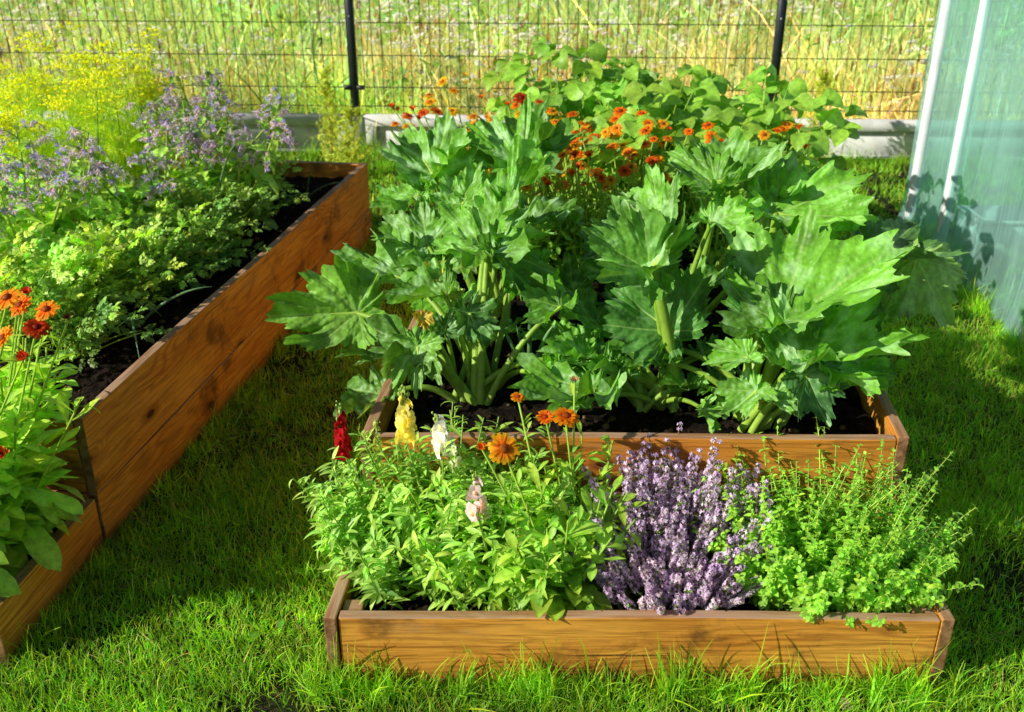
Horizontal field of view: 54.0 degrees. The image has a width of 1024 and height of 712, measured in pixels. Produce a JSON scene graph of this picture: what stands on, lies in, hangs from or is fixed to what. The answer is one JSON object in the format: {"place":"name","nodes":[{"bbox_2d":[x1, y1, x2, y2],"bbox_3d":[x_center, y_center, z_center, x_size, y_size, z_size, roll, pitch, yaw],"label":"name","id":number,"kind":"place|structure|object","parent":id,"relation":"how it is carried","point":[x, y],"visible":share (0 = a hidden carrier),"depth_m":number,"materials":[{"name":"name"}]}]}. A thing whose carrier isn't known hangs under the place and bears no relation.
{"place":"outdoors","nodes":[
{"label":"outdoors","id":0,"kind":"place"},
{"bbox_2d":[0,137,1023,711],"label":"lawn ground","id":1,"kind":"structure","parent":0,"point":[326,413],"depth_m":2.66,"materials":[{"name":"green plant"}]},
{"bbox_2d":[0,154,371,665],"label":"raised bed","id":2,"kind":"object","parent":1,"relation":"on","point":[157,400],"visible":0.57,"depth_m":3.08,"materials":[{"name":"brown wood"}]},
{"bbox_2d":[27,518,62,560],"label":"bed soil","id":3,"kind":"structure","parent":2,"relation":"in","point":[54,529],"depth_m":2.58,"materials":[{"name":"black soil"}]},
{"bbox_2d":[0,287,28,596],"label":"calendula","id":4,"kind":"object","parent":3,"relation":"on","point":[9,572],"visible":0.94,"depth_m":2.25,"materials":[{"name":"green plant"}]},
{"bbox_2d":[0,287,100,570],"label":"calendula","id":5,"kind":"object","parent":3,"relation":"on","point":[34,508],"visible":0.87,"depth_m":2.38,"materials":[{"name":"green plant"}]},
{"bbox_2d":[0,171,344,413],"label":"bed soil","id":6,"kind":"structure","parent":2,"relation":"in","point":[101,373],"depth_m":3.38,"materials":[{"name":"black soil"}]},
{"bbox_2d":[0,43,35,179],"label":"dill plant","id":7,"kind":"object","parent":6,"relation":"on","point":[7,100],"visible":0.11,"depth_m":4.35,"materials":[{"name":"yellow plant"}]},
{"bbox_2d":[0,91,48,222],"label":"dill plant","id":8,"kind":"object","parent":6,"relation":"on","point":[13,113],"visible":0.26,"depth_m":3.96,"materials":[{"name":"yellow plant"}]},
{"bbox_2d":[0,31,65,195],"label":"dill plant","id":9,"kind":"object","parent":6,"relation":"on","point":[34,76],"visible":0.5,"depth_m":4.23,"materials":[{"name":"yellow plant"}]},
{"bbox_2d":[0,189,66,279],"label":"parsley plant","id":10,"kind":"object","parent":6,"relation":"on","point":[39,207],"visible":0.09,"depth_m":3.62,"materials":[{"name":"green plant"}]},
{"bbox_2d":[0,115,80,224],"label":"dill plant","id":11,"kind":"object","parent":6,"relation":"on","point":[8,145],"visible":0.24,"depth_m":3.90,"materials":[{"name":"yellow plant"}]},
{"bbox_2d":[0,118,82,288],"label":"borage plant","id":12,"kind":"object","parent":6,"relation":"on","point":[11,230],"visible":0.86,"depth_m":3.46,"materials":[{"name":"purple plant"}]},
{"bbox_2d":[0,222,91,345],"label":"parsley plant","id":13,"kind":"object","parent":6,"relation":"on","point":[23,248],"visible":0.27,"depth_m":3.15,"materials":[{"name":"green plant"}]},
{"bbox_2d":[0,126,107,252],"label":"borage plant","id":14,"kind":"object","parent":6,"relation":"on","point":[89,200],"visible":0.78,"depth_m":3.60,"materials":[{"name":"purple plant"}]},
{"bbox_2d":[0,21,110,192],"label":"dill plant","id":15,"kind":"object","parent":6,"relation":"on","point":[70,73],"visible":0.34,"depth_m":4.28,"materials":[{"name":"yellow plant"}]},
{"bbox_2d":[6,162,119,234],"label":"parsley plant","id":16,"kind":"object","parent":6,"relation":"on","point":[63,204],"visible":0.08,"depth_m":3.88,"materials":[{"name":"green plant"}]},
{"bbox_2d":[0,237,142,361],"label":"parsley plant","id":17,"kind":"object","parent":6,"relation":"on","point":[61,268],"visible":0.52,"depth_m":3.08,"materials":[{"name":"green plant"}]},
{"bbox_2d":[3,223,155,326],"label":"parsley plant","id":18,"kind":"object","parent":6,"relation":"on","point":[42,245],"visible":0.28,"depth_m":3.30,"materials":[{"name":"green plant"}]},
{"bbox_2d":[28,37,132,188],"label":"dill plant","id":19,"kind":"object","parent":6,"relation":"on","point":[75,54],"visible":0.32,"depth_m":4.39,"materials":[{"name":"yellow plant"}]},
{"bbox_2d":[35,77,135,219],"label":"dill plant","id":20,"kind":"object","parent":6,"relation":"on","point":[60,102],"visible":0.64,"depth_m":4.05,"materials":[{"name":"yellow plant"}]},
{"bbox_2d":[2,275,171,373],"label":"parsley plant","id":21,"kind":"object","parent":6,"relation":"on","point":[108,318],"visible":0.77,"depth_m":3.02,"materials":[{"name":"green plant"}]},
{"bbox_2d":[75,43,157,188],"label":"dill plant","id":22,"kind":"object","parent":6,"relation":"on","point":[106,74],"visible":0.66,"depth_m":4.28,"materials":[{"name":"yellow plant"}]},
{"bbox_2d":[40,213,197,310],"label":"parsley plant","id":23,"kind":"object","parent":6,"relation":"on","point":[76,238],"visible":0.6,"depth_m":3.33,"materials":[{"name":"green plant"}]},
{"bbox_2d":[68,28,184,183],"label":"dill plant","id":24,"kind":"object","parent":6,"relation":"on","point":[147,81],"visible":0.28,"depth_m":4.44,"materials":[{"name":"yellow plant"}]},
{"bbox_2d":[75,216,231,302],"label":"parsley plant","id":25,"kind":"object","parent":6,"relation":"on","point":[196,265],"visible":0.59,"depth_m":3.49,"materials":[{"name":"green plant"}]},
{"bbox_2d":[94,177,216,235],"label":"parsley plant","id":26,"kind":"object","parent":6,"relation":"on","point":[175,195],"visible":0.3,"depth_m":3.86,"materials":[{"name":"green plant"}]},
{"bbox_2d":[69,189,244,282],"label":"parsley plant","id":27,"kind":"object","parent":6,"relation":"on","point":[102,214],"visible":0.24,"depth_m":3.66,"materials":[{"name":"green plant"}]},
{"bbox_2d":[60,118,253,233],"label":"borage plant","id":28,"kind":"object","parent":6,"relation":"on","point":[155,188],"visible":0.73,"depth_m":3.92,"materials":[{"name":"purple plant"}]},
{"bbox_2d":[113,53,202,187],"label":"dill plant","id":29,"kind":"object","parent":6,"relation":"on","point":[156,90],"visible":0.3,"depth_m":4.46,"materials":[{"name":"green plant"}]},
{"bbox_2d":[121,286,211,357],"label":"onion plant","id":30,"kind":"object","parent":6,"relation":"on","point":[132,327],"visible":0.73,"depth_m":3.22,"materials":[{"name":"green plant"}]},
{"bbox_2d":[120,211,238,296],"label":"parsley plant","id":31,"kind":"object","parent":6,"relation":"on","point":[202,226],"visible":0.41,"depth_m":3.56,"materials":[{"name":"green plant"}]},
{"bbox_2d":[129,172,252,236],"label":"parsley plant","id":32,"kind":"object","parent":6,"relation":"on","point":[238,204],"visible":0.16,"depth_m":4.02,"materials":[{"name":"green plant"}]},
{"bbox_2d":[120,78,290,197],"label":"borage plant","id":33,"kind":"object","parent":6,"relation":"on","point":[200,119],"visible":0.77,"depth_m":4.07,"materials":[{"name":"purple plant"}]},
{"bbox_2d":[137,194,273,272],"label":"parsley plant","id":34,"kind":"object","parent":6,"relation":"on","point":[219,206],"visible":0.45,"depth_m":3.73,"materials":[{"name":"green plant"}]},
{"bbox_2d":[147,64,296,208],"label":"borage plant","id":35,"kind":"object","parent":6,"relation":"on","point":[273,106],"visible":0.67,"depth_m":4.26,"materials":[{"name":"purple plant"}]},
{"bbox_2d":[173,177,280,243],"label":"parsley plant","id":36,"kind":"object","parent":6,"relation":"on","point":[256,208],"visible":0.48,"depth_m":3.96,"materials":[{"name":"green plant"}]},
{"bbox_2d":[169,142,284,187],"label":"parsley plant","id":37,"kind":"object","parent":6,"relation":"on","point":[281,167],"visible":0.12,"depth_m":4.38,"materials":[{"name":"green plant"}]},
{"bbox_2d":[218,143,236,190],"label":"onion plant","id":38,"kind":"object","parent":6,"relation":"on","point":[221,177],"visible":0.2,"depth_m":3.98,"materials":[{"name":"green plant"}]},
{"bbox_2d":[173,106,300,231],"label":"borage plant","id":39,"kind":"object","parent":6,"relation":"on","point":[260,174],"visible":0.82,"depth_m":4.08,"materials":[{"name":"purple plant"}]},
{"bbox_2d":[190,151,309,227],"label":"parsley plant","id":40,"kind":"object","parent":6,"relation":"on","point":[288,201],"visible":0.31,"depth_m":4.22,"materials":[{"name":"green plant"}]},
{"bbox_2d":[279,163,350,201],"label":"onion plant","id":41,"kind":"object","parent":6,"relation":"on","point":[309,195],"visible":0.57,"depth_m":4.57,"materials":[{"name":"green plant"}]},
{"bbox_2d":[315,64,344,161],"bbox_3d":[-1.120,-1.462,6.154,0.223,0.640,0.234,0,25,0],"label":"young thuja","id":42,"kind":"object","parent":1,"relation":"on","point":[325,90],"visible":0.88,"depth_m":6.14,"materials":[{"name":"green plant"}]},
{"bbox_2d":[318,99,383,165],"bbox_3d":[-0.945,-1.288,5.981,0.413,0.476,0.346,0,25,0],"label":"young thuja","id":43,"kind":"object","parent":1,"relation":"on","point":[352,135],"visible":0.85,"depth_m":5.94,"materials":[{"name":"green plant"}]},
{"bbox_2d":[0,0,1023,159],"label":"fence","id":44,"kind":"object","parent":1,"relation":"on","point":[877,134],"visible":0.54,"depth_m":6.44,"materials":[{"name":"metal"}]},
{"bbox_2d":[323,310,954,686],"bbox_3d":[0.394,-0.081,3.571,1.375,0.432,3.160,2,26,4],"label":"raised bed","id":45,"kind":"object","parent":1,"relation":"on","point":[428,643],"visible":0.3,"depth_m":2.24,"materials":[{"name":"brown wood"}]},
{"bbox_2d":[354,530,895,612],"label":"bed soil","id":46,"kind":"structure","parent":45,"relation":"in","point":[419,600],"depth_m":2.32,"materials":[{"name":"black soil"}]},
{"bbox_2d":[289,400,462,569],"bbox_3d":[-0.288,0.303,2.423,0.425,0.458,0.298,12,28,23],"label":"snapdragon","id":47,"kind":"object","parent":46,"relation":"on","point":[344,444],"visible":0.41,"depth_m":2.38,"materials":[{"name":"green plant"}]},
{"bbox_2d":[304,465,479,610],"bbox_3d":[-0.271,0.450,2.343,0.417,0.295,0.366,0,25,0],"label":"snapdragon","id":48,"kind":"object","parent":46,"relation":"on","point":[356,555],"visible":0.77,"depth_m":2.29,"materials":[{"name":"green plant"}]},
{"bbox_2d":[314,384,549,568],"bbox_3d":[-0.175,0.277,2.429,0.482,0.512,0.430,12,28,24],"label":"snapdragon","id":49,"kind":"object","parent":46,"relation":"on","point":[405,421],"visible":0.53,"depth_m":2.35,"materials":[{"name":"green plant"}]},
{"bbox_2d":[384,410,586,557],"bbox_3d":[-0.060,0.316,2.423,0.487,0.444,0.388,0,25,0],"label":"snapdragon","id":50,"kind":"object","parent":46,"relation":"on","point":[440,437],"visible":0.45,"depth_m":2.35,"materials":[{"name":"green plant"}]},
{"bbox_2d":[379,470,594,612],"bbox_3d":[-0.039,0.395,2.267,0.498,0.419,0.344,0,25,0],"label":"snapdragon","id":51,"kind":"object","parent":46,"relation":"on","point":[479,587],"visible":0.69,"depth_m":2.21,"materials":[{"name":"green plant"}]},
{"bbox_2d":[448,458,578,542],"bbox_3d":[0.021,0.374,2.476,0.275,0.300,0.337,19,31,34],"label":"snapdragon","id":52,"kind":"object","parent":46,"relation":"on","point":[514,515],"visible":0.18,"depth_m":2.35,"materials":[{"name":"green plant"}]},
{"bbox_2d":[476,392,647,621],"bbox_3d":[0.116,0.380,2.269,0.393,0.488,0.367,0,25,0],"label":"calendula","id":53,"kind":"object","parent":46,"relation":"on","point":[570,587],"visible":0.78,"depth_m":2.23,"materials":[{"name":"green plant"}]},
{"bbox_2d":[494,375,641,589],"bbox_3d":[0.165,0.340,2.335,0.328,0.516,0.358,-18,31,-34],"label":"calendula","id":54,"kind":"object","parent":46,"relation":"on","point":[568,417],"visible":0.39,"depth_m":2.35,"materials":[{"name":"green plant"}]},
{"bbox_2d":[555,422,775,614],"bbox_3d":[0.354,0.387,2.375,0.527,0.303,0.503,0,25,0],"label":"thyme clump","id":55,"kind":"object","parent":46,"relation":"on","point":[667,568],"visible":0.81,"depth_m":2.30,"materials":[{"name":"purple plant"}]},
{"bbox_2d":[687,417,983,628],"bbox_3d":[0.758,0.372,2.373,0.653,0.357,0.581,9,27,18],"label":"oregano clump","id":56,"kind":"object","parent":46,"relation":"on","point":[818,567],"visible":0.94,"depth_m":2.29,"materials":[{"name":"green plant"}]},
{"bbox_2d":[387,190,876,433],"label":"bed soil","id":57,"kind":"structure","parent":45,"relation":"in","point":[624,412],"depth_m":2.76,"materials":[{"name":"black soil"}]},
{"bbox_2d":[264,169,622,418],"bbox_3d":[-0.193,-0.193,2.854,0.996,0.612,0.706,0,25,0],"label":"squash plant","id":58,"kind":"object","parent":57,"relation":"on","point":[423,250],"visible":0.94,"depth_m":2.78,"materials":[{"name":"green plant"}]},
{"bbox_2d":[387,103,507,185],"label":"calendula","id":59,"kind":"object","parent":57,"relation":"on","point":[424,112],"visible":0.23,"depth_m":3.98,"materials":[{"name":"orange plant"}]},
{"bbox_2d":[414,119,492,274],"bbox_3d":[-0.136,-0.553,3.660,0.353,0.568,0.342,-22,33,-38],"label":"calendula","id":60,"kind":"object","parent":57,"relation":"on","point":[474,270],"visible":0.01,"depth_m":3.70,"materials":[{"name":"orange plant"}]},
{"bbox_2d":[423,72,491,175],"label":"calendula","id":61,"kind":"object","parent":57,"relation":"on","point":[442,81],"visible":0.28,"depth_m":4.15,"materials":[{"name":"orange plant"}]},
{"bbox_2d":[369,89,588,333],"bbox_3d":[-0.104,-0.450,3.239,0.699,0.744,0.672,0,25,0],"label":"squash plant","id":62,"kind":"object","parent":57,"relation":"on","point":[529,144],"visible":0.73,"depth_m":3.18,"materials":[{"name":"green plant"}]},
{"bbox_2d":[465,94,533,184],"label":"calendula","id":63,"kind":"object","parent":57,"relation":"on","point":[474,116],"visible":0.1,"depth_m":3.98,"materials":[{"name":"orange plant"}]},
{"bbox_2d":[466,115,545,203],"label":"calendula","id":64,"kind":"object","parent":57,"relation":"on","point":[489,119],"visible":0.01,"depth_m":3.96,"materials":[{"name":"orange plant"}]},
{"bbox_2d":[478,169,553,272],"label":"calendula","id":65,"kind":"object","parent":57,"relation":"on","point":[527,188],"visible":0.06,"depth_m":3.55,"materials":[{"name":"green plant"}]},
{"bbox_2d":[498,308,554,379],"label":"onion plant","id":66,"kind":"object","parent":57,"relation":"on","point":[529,345],"visible":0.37,"depth_m":2.80,"materials":[{"name":"green plant"}]},
{"bbox_2d":[510,93,558,197],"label":"calendula","id":67,"kind":"object","parent":57,"relation":"on","point":[514,106],"visible":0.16,"depth_m":4.05,"materials":[{"name":"orange plant"}]},
{"bbox_2d":[486,137,587,267],"bbox_3d":[0.086,-0.514,3.678,0.404,0.558,0.425,0,25,0],"label":"calendula","id":68,"kind":"object","parent":57,"relation":"on","point":[554,258],"visible":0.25,"depth_m":3.57,"materials":[{"name":"green plant"}]},
{"bbox_2d":[504,92,574,199],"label":"calendula","id":69,"kind":"object","parent":57,"relation":"on","point":[519,97],"visible":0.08,"depth_m":3.93,"materials":[{"name":"orange plant"}]},
{"bbox_2d":[477,37,642,187],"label":"bean plant","id":70,"kind":"object","parent":57,"relation":"on","point":[514,68],"visible":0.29,"depth_m":4.35,"materials":[{"name":"green plant"}]},
{"bbox_2d":[558,52,587,83],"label":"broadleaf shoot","id":71,"kind":"object","parent":57,"relation":"on","point":[578,75],"visible":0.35,"depth_m":4.40,"materials":[{"name":"green plant"}]},
{"bbox_2d":[534,111,623,261],"bbox_3d":[0.207,-0.651,3.870,0.343,0.545,0.406,-15,29,-28],"label":"calendula","id":72,"kind":"object","parent":57,"relation":"on","point":[615,131],"visible":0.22,"depth_m":3.79,"materials":[{"name":"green plant"}]},
{"bbox_2d":[489,67,687,206],"bbox_3d":[0.322,-0.870,4.210,0.898,0.601,0.959,0,25,0],"label":"bean plant","id":73,"kind":"object","parent":57,"relation":"on","point":[533,93],"visible":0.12,"depth_m":4.10,"materials":[{"name":"green plant"}]},
{"bbox_2d":[531,57,648,134],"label":"bean plant","id":74,"kind":"object","parent":57,"relation":"on","point":[582,103],"visible":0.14,"depth_m":4.31,"materials":[{"name":"green plant"}]},
{"bbox_2d":[546,143,634,267],"bbox_3d":[0.276,-0.522,3.624,0.368,0.547,0.414,0,25,0],"label":"calendula","id":75,"kind":"object","parent":57,"relation":"on","point":[575,239],"visible":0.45,"depth_m":3.53,"materials":[{"name":"green plant"}]},
{"bbox_2d":[573,106,647,219],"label":"calendula","id":76,"kind":"object","parent":57,"relation":"on","point":[620,112],"visible":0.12,"depth_m":3.89,"materials":[{"name":"orange plant"}]},
{"bbox_2d":[577,129,677,222],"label":"calendula","id":77,"kind":"object","parent":57,"relation":"on","point":[651,160],"visible":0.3,"depth_m":3.60,"materials":[{"name":"green plant"}]},
{"bbox_2d":[549,91,726,192],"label":"bean plant","id":78,"kind":"object","parent":57,"relation":"on","point":[632,129],"visible":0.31,"depth_m":3.73,"materials":[{"name":"green plant"}]},
{"bbox_2d":[507,171,770,432],"bbox_3d":[0.380,-0.178,2.739,0.788,0.683,0.714,0,25,0],"label":"squash plant","id":79,"kind":"object","parent":57,"relation":"on","point":[654,296],"visible":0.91,"depth_m":2.65,"materials":[{"name":"green plant"}]},
{"bbox_2d":[548,64,758,172],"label":"bean plant","id":80,"kind":"object","parent":57,"relation":"on","point":[632,92],"visible":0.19,"depth_m":4.00,"materials":[{"name":"green plant"}]},
{"bbox_2d":[583,68,727,136],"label":"bean plant","id":81,"kind":"object","parent":57,"relation":"on","point":[717,81],"visible":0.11,"depth_m":4.33,"materials":[{"name":"green plant"}]},
{"bbox_2d":[633,119,693,223],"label":"calendula","id":82,"kind":"object","parent":57,"relation":"on","point":[648,126],"visible":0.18,"depth_m":3.65,"materials":[{"name":"orange plant"}]},
{"bbox_2d":[648,119,719,269],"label":"calendula","id":83,"kind":"object","parent":57,"relation":"on","point":[663,124],"visible":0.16,"depth_m":3.72,"materials":[{"name":"orange plant"}]},
{"bbox_2d":[601,114,788,245],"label":"bean plant","id":84,"kind":"object","parent":57,"relation":"on","point":[746,124],"visible":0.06,"depth_m":3.75,"materials":[{"name":"green plant"}]},
{"bbox_2d":[667,126,734,288],"bbox_3d":[0.703,-0.534,3.643,0.223,0.512,0.406,-3,26,-6],"label":"calendula","id":85,"kind":"object","parent":57,"relation":"on","point":[715,253],"visible":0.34,"depth_m":3.60,"materials":[{"name":"green plant"}]},
{"bbox_2d":[607,128,819,312],"bbox_3d":[0.640,-0.328,3.043,0.706,0.692,0.418,0,25,0],"label":"squash plant","id":86,"kind":"object","parent":57,"relation":"on","point":[727,164],"visible":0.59,"depth_m":2.97,"materials":[{"name":"green plant"}]},
{"bbox_2d":[640,94,788,180],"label":"bean plant","id":87,"kind":"object","parent":57,"relation":"on","point":[713,112],"visible":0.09,"depth_m":3.91,"materials":[{"name":"green plant"}]},
{"bbox_2d":[695,336,734,418],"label":"onion plant","id":88,"kind":"object","parent":57,"relation":"on","point":[710,372],"visible":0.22,"depth_m":2.70,"materials":[{"name":"green plant"}]},
{"bbox_2d":[666,63,798,128],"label":"bean plant","id":89,"kind":"object","parent":57,"relation":"on","point":[753,90],"visible":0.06,"depth_m":4.49,"materials":[{"name":"green plant"}]},
{"bbox_2d":[688,130,780,262],"bbox_3d":[0.827,-0.559,3.704,0.363,0.536,0.399,0,25,0],"label":"calendula","id":90,"kind":"object","parent":57,"relation":"on","point":[763,134],"visible":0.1,"depth_m":3.64,"materials":[{"name":"orange plant"}]},
{"bbox_2d":[677,110,829,236],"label":"bean plant","id":91,"kind":"object","parent":57,"relation":"on","point":[817,139],"visible":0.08,"depth_m":3.67,"materials":[{"name":"green plant"}]},
{"bbox_2d":[671,64,867,170],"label":"bean plant","id":92,"kind":"object","parent":57,"relation":"on","point":[838,129],"visible":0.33,"depth_m":4.06,"materials":[{"name":"green plant"}]},
{"bbox_2d":[593,160,968,433],"bbox_3d":[0.710,-0.160,2.757,0.882,0.635,0.836,17,30,31],"label":"squash plant","id":93,"kind":"object","parent":57,"relation":"on","point":[810,299],"visible":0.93,"depth_m":2.59,"materials":[{"name":"green plant"}]},
{"bbox_2d":[769,120,809,237],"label":"calendula","id":94,"kind":"object","parent":57,"relation":"on","point":[785,127],"visible":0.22,"depth_m":3.91,"materials":[{"name":"orange plant"}]},
{"bbox_2d":[803,66,837,160],"bbox_3d":[1.893,-1.451,6.140,0.252,0.634,0.249,0,25,0],"label":"young thuja","id":95,"kind":"object","parent":1,"relation":"on","point":[824,78],"visible":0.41,"depth_m":6.03,"materials":[{"name":"green plant"}]},
{"bbox_2d":[839,697,855,711],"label":"dirt clod","id":96,"kind":"object","parent":1,"relation":"on","point":[844,704],"visible":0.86,"depth_m":2.20,"materials":[{"name":"beige soil"}]},
{"bbox_2d":[903,0,1023,345],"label":"greenhouse","id":97,"kind":"object","parent":1,"relation":"on","point":[947,9],"visible":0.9,"depth_m":4.67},
{"bbox_2d":[952,205,1023,260],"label":"crate","id":98,"kind":"object","parent":1,"relation":"on","point":[988,220],"visible":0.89,"depth_m":4.76,"materials":[{"name":"teal plastic"}]},
{"bbox_2d":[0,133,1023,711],"bbox_3d":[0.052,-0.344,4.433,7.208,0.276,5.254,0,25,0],"label":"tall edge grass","id":99,"kind":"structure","parent":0,"point":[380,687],"depth_m":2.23,"materials":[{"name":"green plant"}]},
{"bbox_2d":[0,0,1023,168],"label":"field ground","id":100,"kind":"structure","parent":0,"point":[517,12],"depth_m":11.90,"materials":[{"name":"green plant"}]},
{"bbox_2d":[0,0,1023,116],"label":"meadow flowers","id":101,"kind":"object","parent":100,"relation":"on","point":[641,49],"visible":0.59,"depth_m":8.16,"materials":[{"name":"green plant"}]}
]}

